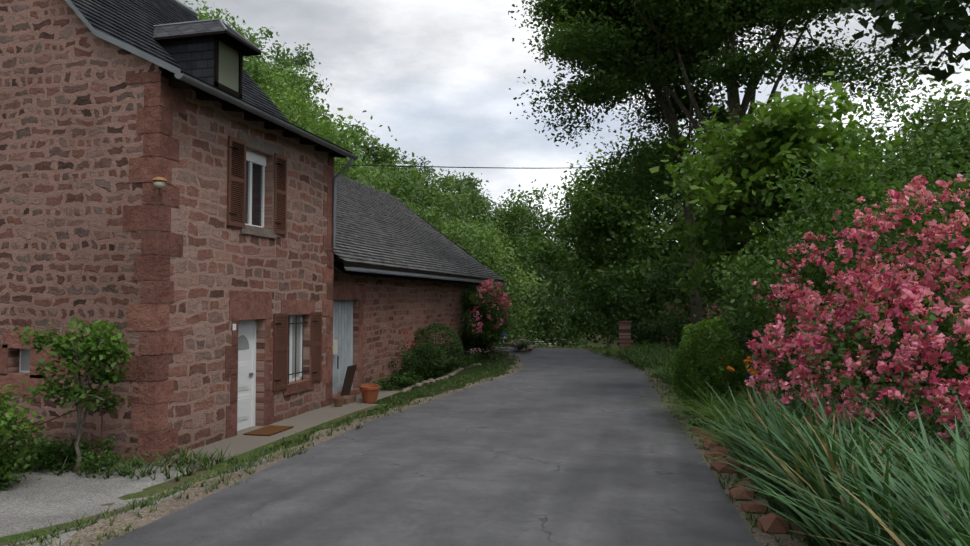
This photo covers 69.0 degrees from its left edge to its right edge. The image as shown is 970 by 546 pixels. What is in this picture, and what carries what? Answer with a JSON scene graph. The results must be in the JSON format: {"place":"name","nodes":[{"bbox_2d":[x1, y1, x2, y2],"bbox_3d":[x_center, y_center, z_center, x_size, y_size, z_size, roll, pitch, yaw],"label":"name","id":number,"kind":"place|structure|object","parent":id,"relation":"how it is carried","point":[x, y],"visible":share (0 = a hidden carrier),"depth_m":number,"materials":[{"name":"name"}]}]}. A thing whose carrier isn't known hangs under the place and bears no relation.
{"place":"outdoors","nodes":[
{"label":"outdoors","id":0,"kind":"place"},
{"bbox_2d":[0,0,160,460],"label":"gable wall","id":1,"kind":"structure","parent":0,"point":[71,140],"depth_m":10.78,"materials":[{"name":"brown stone"}]},
{"bbox_2d":[154,82,332,456],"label":"house wall","id":2,"kind":"structure","parent":0,"point":[215,264],"depth_m":11.89,"materials":[{"name":"red stone"}]},
{"bbox_2d":[65,0,351,153],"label":"house roof","id":3,"kind":"structure","parent":2,"relation":"on","point":[127,25],"depth_m":12.45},
{"bbox_2d":[170,0,197,16],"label":"roof ridge","id":4,"kind":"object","parent":3,"relation":"on","point":[185,7],"visible":0.56,"depth_m":16.73,"materials":[{"name":"grey metal"}]},
{"bbox_2d":[159,67,346,157],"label":"rafter tails","id":5,"kind":"object","parent":3,"relation":"attached to","point":[174,82],"visible":0.42,"depth_m":11.96,"materials":[{"name":"brown wood"}]},
{"bbox_2d":[174,73,357,246],"bbox_3d":[-3.858,-1.726,13.125,0.525,2.055,6.140,-1,-2,14],"label":"gutter and downspout","id":6,"kind":"object","parent":3,"relation":"attached to","point":[224,96],"visible":1,"depth_m":12.74,"materials":[{"name":"grey metal"}]},
{"bbox_2d":[120,71,333,462],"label":"corner quoins","id":7,"kind":"object","parent":2,"relation":"attached to","point":[246,305],"visible":0.58,"depth_m":10.50,"materials":[{"name":"red stone"}]},
{"bbox_2d":[238,131,278,238],"bbox_3d":[-4.285,-1.581,13.058,0.285,1.800,1.540,-1,-2,14],"label":"window stone","id":8,"kind":"object","parent":2,"relation":"in","point":[255,143],"visible":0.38,"depth_m":13.05,"materials":[{"name":"brown stone"}]},
{"bbox_2d":[183,0,573,318],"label":"hill forest","id":9,"kind":"object","parent":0,"point":[265,76],"depth_m":57.93,"materials":[{"name":"green plant"}]},
{"bbox_2d":[97,347,759,545],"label":"road asphalt","id":10,"kind":"structure","parent":0,"point":[554,447],"depth_m":7.83,"materials":[{"name":"grey asphalt"}]},
{"bbox_2d":[510,336,531,350],"bbox_3d":[1.644,3.046,30.849,1.235,0.640,1.653,1,-2,-19],"label":"plant","id":11,"kind":"object","parent":10,"relation":"on","point":[522,345],"visible":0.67,"depth_m":30.54,"materials":[{"name":"green plant"}]},
{"bbox_2d":[0,287,968,545],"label":"terrain","id":12,"kind":"structure","parent":0,"point":[154,489],"depth_m":9.71,"materials":[{"name":"green plant"}]},
{"bbox_2d":[0,454,271,545],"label":"gravel forecourt","id":13,"kind":"structure","parent":12,"relation":"on","point":[33,501],"depth_m":8.30,"materials":[{"name":"grey gravel"}]},
{"bbox_2d":[0,384,119,490],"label":"gable foot plants","id":14,"kind":"object","parent":13,"relation":"on","point":[13,459],"visible":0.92,"depth_m":9.06,"materials":[{"name":"green plant"}]},
{"bbox_2d":[30,400,102,459],"bbox_3d":[-5.950,2.272,10.036,1.042,0.959,0.024,0,-2,2],"label":"rusty hand rail","id":15,"kind":"object","parent":13,"relation":"on","point":[71,412],"visible":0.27,"depth_m":10.03,"materials":[{"name":"brown"}]},
{"bbox_2d":[3,317,131,472],"bbox_3d":[-5.557,1.679,9.699,1.512,2.136,1.497,-1,-2,14],"label":"small tree","id":16,"kind":"object","parent":13,"relation":"on","point":[109,349],"depth_m":9.56,"materials":[{"name":"green plant"}]},
{"bbox_2d":[147,391,400,467],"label":"pavement slab","id":17,"kind":"structure","parent":12,"relation":"on","point":[242,443],"depth_m":12.62,"materials":[{"name":"concrete"}]},
{"bbox_2d":[237,426,264,434],"bbox_3d":[-4.288,2.888,12.720,0.260,0.105,0.880,-1,-2,14],"label":"door threshold","id":18,"kind":"object","parent":17,"relation":"on","point":[245,430],"depth_m":12.80,"materials":[{"name":"stone"}]},
{"bbox_2d":[243,425,293,435],"bbox_3d":[-3.859,2.816,12.625,0.500,0.018,0.850,-1,-2,14],"label":"door mat","id":19,"kind":"object","parent":17,"relation":"on","point":[269,430],"depth_m":12.57,"materials":[{"name":"orange fabric"}]},
{"bbox_2d":[341,364,356,395],"bbox_3d":[-3.254,2.589,16.805,0.224,0.786,0.480,-1,-2,14],"label":"leaning board","id":20,"kind":"object","parent":17,"relation":"on","point":[348,379],"depth_m":16.78,"materials":[{"name":"brown wood"}]},
{"bbox_2d":[333,384,379,406],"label":"flower pots","id":21,"kind":"object","parent":17,"relation":"on","point":[369,392],"visible":0.98,"depth_m":16.00,"materials":[{"name":"ceramic"}]},
{"bbox_2d":[215,353,516,471],"bbox_3d":[-0.711,2.974,19.785,2.000,0.251,21.250,-1,-2,14],"label":"grass strip","id":22,"kind":"object","parent":12,"relation":"on","point":[465,372],"visible":0.38,"depth_m":18.61,"materials":[{"name":"green plant"}]},
{"bbox_2d":[402,339,538,392],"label":"bed edging stones","id":23,"kind":"object","parent":22,"relation":"on","point":[511,343],"visible":0.75,"depth_m":22.95,"materials":[{"name":"grey stone"}]},
{"bbox_2d":[260,79,560,346],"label":"trees","id":24,"kind":"object","parent":12,"relation":"on","point":[471,241],"depth_m":49.39,"materials":[{"name":"green plant"}]},
{"bbox_2d":[333,238,494,395],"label":"barn walls","id":25,"kind":"structure","parent":12,"relation":"on","point":[394,310],"depth_m":20.15,"materials":[{"name":"red stone"}]},
{"bbox_2d":[332,340,337,353],"bbox_3d":[-3.567,1.731,16.475,0.120,0.330,0.330,-1,-2,14],"label":"mailbox","id":26,"kind":"object","parent":25,"relation":"attached to","point":[335,347],"visible":0.43,"depth_m":16.51,"materials":[{"name":"beige"}]},
{"bbox_2d":[332,284,366,401],"bbox_3d":[-3.454,1.719,17.096,0.350,2.860,2.250,-1,-2,14],"label":"door surround","id":27,"kind":"object","parent":25,"relation":"attached to","point":[350,292],"visible":0.4,"depth_m":17.71,"materials":[{"name":"red stone"}]},
{"bbox_2d":[332,300,352,393],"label":"barn door planks","id":28,"kind":"object","parent":27,"relation":"in","point":[342,332],"visible":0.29,"depth_m":17.15,"materials":[{"name":"grey wood"}]},
{"bbox_2d":[333,173,503,286],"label":"barn roof","id":29,"kind":"structure","parent":25,"relation":"on","point":[377,229],"depth_m":24.36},
{"bbox_2d":[344,265,506,346],"bbox_3d":[-1.260,1.626,24.419,0.500,2.980,17.400,-1,-2,14],"label":"gutter","id":30,"kind":"object","parent":29,"relation":"attached to","point":[374,271],"visible":0.77,"depth_m":19.85,"materials":[{"name":"grey metal"}]},
{"bbox_2d":[462,284,478,355],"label":"quoins","id":31,"kind":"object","parent":25,"relation":"attached to","point":[463,311],"depth_m":28.41,"materials":[{"name":"red stone"}]},
{"bbox_2d":[61,348,807,545],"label":"road shoulder","id":32,"kind":"object","parent":12,"relation":"on","point":[168,506],"depth_m":7.09},
{"bbox_2d":[404,323,465,368],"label":"barn shrubs","id":33,"kind":"object","parent":12,"relation":"on","point":[436,351],"visible":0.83,"depth_m":21.38,"materials":[{"name":"green plant"}]},
{"bbox_2d":[373,278,514,390],"bbox_3d":[-1.022,1.733,24.064,2.582,3.655,12.795,-1,-2,14],"label":"flower bed","id":34,"kind":"object","parent":12,"relation":"on","point":[481,341],"visible":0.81,"depth_m":26.67,"materials":[{"name":"green plant"}]},
{"bbox_2d":[403,332,489,352],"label":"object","id":35,"kind":"object","parent":34,"relation":"attached to","point":[468,351],"visible":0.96,"depth_m":25.30,"materials":[{"name":"red plant"}]},
{"bbox_2d":[468,278,511,332],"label":"flowers","id":36,"kind":"object","parent":34,"relation":"on","point":[487,284],"visible":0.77,"depth_m":27.31,"materials":[{"name":"pink plant"}]},
{"bbox_2d":[249,26,723,345],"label":"trees","id":37,"kind":"object","parent":12,"relation":"on","point":[474,190],"depth_m":97.44,"materials":[{"name":"green plant"}]},
{"bbox_2d":[594,344,670,353],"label":"mown verge","id":38,"kind":"structure","parent":12,"relation":"on","point":[615,352],"depth_m":30.99,"materials":[{"name":"green plant"}]},
{"bbox_2d":[495,340,663,348],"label":"verge grass","id":39,"kind":"structure","parent":38,"relation":"on","point":[544,346],"depth_m":34.73,"materials":[{"name":"green plant"}]},
{"bbox_2d":[555,2,714,354],"bbox_3d":[5.148,-4.227,24.948,5.929,14.517,8.156,-1,-2,14],"label":"tree trunk","id":40,"kind":"object","parent":12,"relation":"on","point":[672,119],"visible":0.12,"depth_m":25.40,"materials":[{"name":"brown plant"}]},
{"bbox_2d":[509,0,773,221],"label":"tall broadleaf tree","id":41,"kind":"object","parent":40,"relation":"attached to","point":[677,15],"visible":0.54,"depth_m":23.96,"materials":[{"name":"green plant"}]},
{"bbox_2d":[538,118,765,346],"bbox_3d":[10.174,-1.541,39.953,13.539,13.506,14.284,-1,-2,14],"label":"roadside oak","id":42,"kind":"object","parent":12,"relation":"on","point":[592,240],"depth_m":37.48,"materials":[{"name":"green plant"}]},
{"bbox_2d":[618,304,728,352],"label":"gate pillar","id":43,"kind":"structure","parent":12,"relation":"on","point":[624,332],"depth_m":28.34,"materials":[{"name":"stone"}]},
{"bbox_2d":[672,316,746,415],"bbox_3d":[4.370,1.866,13.770,1.409,2.046,1.430,-1,-2,14],"label":"box shrub","id":44,"kind":"object","parent":12,"relation":"on","point":[692,349],"depth_m":13.40,"materials":[{"name":"green plant"}]},
{"bbox_2d":[465,0,969,350],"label":"canopy foliage","id":45,"kind":"object","parent":12,"relation":"on","point":[918,20],"visible":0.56,"depth_m":33.22,"materials":[{"name":"green plant"}]},
{"bbox_2d":[582,0,899,359],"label":"tall tree","id":46,"kind":"object","parent":12,"relation":"on","point":[748,98],"visible":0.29,"depth_m":22.86,"materials":[{"name":"brown plant"}]},
{"bbox_2d":[508,0,969,211],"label":"tall tree","id":47,"kind":"object","parent":46,"relation":"attached to","point":[741,65],"visible":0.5,"depth_m":22.78,"materials":[{"name":"green plant"}]},
{"bbox_2d":[732,370,760,405],"bbox_3d":[5.184,2.445,14.187,0.550,1.000,0.950,-1,-2,14],"label":"flower","id":48,"kind":"object","parent":12,"relation":"on","point":[750,381],"depth_m":13.75,"materials":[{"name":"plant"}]},
{"bbox_2d":[692,416,802,545],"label":"edging stones","id":49,"kind":"object","parent":12,"relation":"on","point":[773,523],"visible":0.46,"depth_m":7.21,"materials":[{"name":"brown stone"}]},
{"bbox_2d":[592,339,969,545],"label":"grass","id":50,"kind":"structure","parent":12,"relation":"on","point":[826,482],"depth_m":5.34,"materials":[{"name":"green plant"}]},
{"bbox_2d":[721,356,846,400],"bbox_3d":[5.105,2.163,14.402,1.483,1.229,6.596,0,-2,-2],"label":"daylily","id":51,"kind":"object","parent":12,"relation":"on","point":[751,371],"depth_m":12.73,"materials":[{"name":"plant"}]},
{"bbox_2d":[649,71,923,390],"bbox_3d":[6.724,-0.868,16.300,5.570,7.156,6.998,-1,-2,14],"label":"leaf tree","id":52,"kind":"object","parent":12,"relation":"on","point":[768,135],"depth_m":15.03,"materials":[{"name":"green plant"}]},
{"bbox_2d":[686,60,969,447],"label":"shrub foliage","id":53,"kind":"object","parent":12,"relation":"on","point":[766,279],"visible":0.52,"depth_m":10.27,"materials":[{"name":"green plant"}]},
{"bbox_2d":[744,174,969,446],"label":"pink blossoms","id":54,"kind":"object","parent":12,"relation":"on","point":[914,292],"visible":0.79,"depth_m":7.77,"materials":[{"name":"pink plant"}]},
{"bbox_2d":[760,79,969,319],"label":"garden trees","id":55,"kind":"object","parent":12,"relation":"on","point":[953,106],"depth_m":23.73,"materials":[{"name":"plant"}]},
{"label":"house","id":56,"kind":"object","parent":12,"relation":"on","visible":0},
{"bbox_2d":[19,349,29,372],"bbox_3d":[-7.128,1.370,11.092,0.430,0.400,0.045,-1,-2,14],"label":"gable window","id":57,"kind":"structure","parent":56,"relation":"attached to","point":[24,362],"depth_m":11.10,"materials":[{"name":"white glass"}]},
{"bbox_2d":[0,330,97,394],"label":"window surround","id":58,"kind":"object","parent":56,"relation":"attached to","point":[10,338],"visible":0.44,"depth_m":10.83,"materials":[{"name":"red stone"}]},
{"bbox_2d":[152,177,166,187],"bbox_3d":[-4.753,-1.327,10.310,0.200,0.168,0.200,-1,-2,14],"label":"outdoor wall lamp","id":59,"kind":"object","parent":56,"relation":"attached to","point":[159,182],"visible":1,"depth_m":10.26,"materials":[{"name":"beige glass"}]},
{"bbox_2d":[152,18,261,98],"bbox_3d":[-5.358,-4.005,13.200,1.960,1.445,1.169,-1,-2,14],"label":"dormer","id":60,"kind":"object","parent":56,"relation":"on","point":[213,52],"visible":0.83,"depth_m":12.84,"materials":[{"name":"black stone"}]},
{"bbox_2d":[237,319,256,430],"bbox_3d":[-4.424,1.842,12.791,0.080,2.000,0.880,-1,-2,14],"label":"front door","id":61,"kind":"structure","parent":56,"relation":"attached to","point":[246,403],"depth_m":12.94,"materials":[{"name":"white plastic"}]},
{"bbox_2d":[245,149,265,227],"bbox_3d":[-4.353,-1.550,13.083,0.080,1.420,0.960,-1,-2,14],"label":"window","id":62,"kind":"structure","parent":56,"relation":"attached to","point":[255,176],"depth_m":13.26,"materials":[{"name":"white plastic"}]},
{"bbox_2d":[227,135,321,391],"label":"shutters","id":63,"kind":"object","parent":56,"relation":"attached to","point":[236,202],"visible":0.98,"depth_m":13.59,"materials":[{"name":"paint"}]},
{"bbox_2d":[288,315,307,383],"bbox_3d":[-3.946,1.548,14.467,0.170,1.410,0.980,-1,-2,14],"label":"window","id":64,"kind":"structure","parent":56,"relation":"attached to","point":[295,347],"depth_m":14.67,"materials":[{"name":"white plastic"}]},
{"bbox_2d":[342,161,676,168],"bbox_3d":[6.469,-4.987,29.381,0.028,5.947,32.473,-2,-3,37],"label":"overhead wire","id":65,"kind":"object","parent":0,"point":[464,167],"visible":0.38,"depth_m":19.62,"materials":[{"name":"black"}]},
{"bbox_2d":[178,0,969,247],"label":"sky","id":66,"kind":"structure","parent":0,"point":[440,74],"materials":[{"name":"white"}]},
{"bbox_2d":[876,442,955,525],"bbox_3d":[4.073,1.472,3.728,3.161,1.210,4.280,-1,-2,14],"label":"coral bell","id":67,"kind":"object","parent":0,"point":[885,464],"depth_m":5.18,"materials":[{"name":"plant"}]}
]}

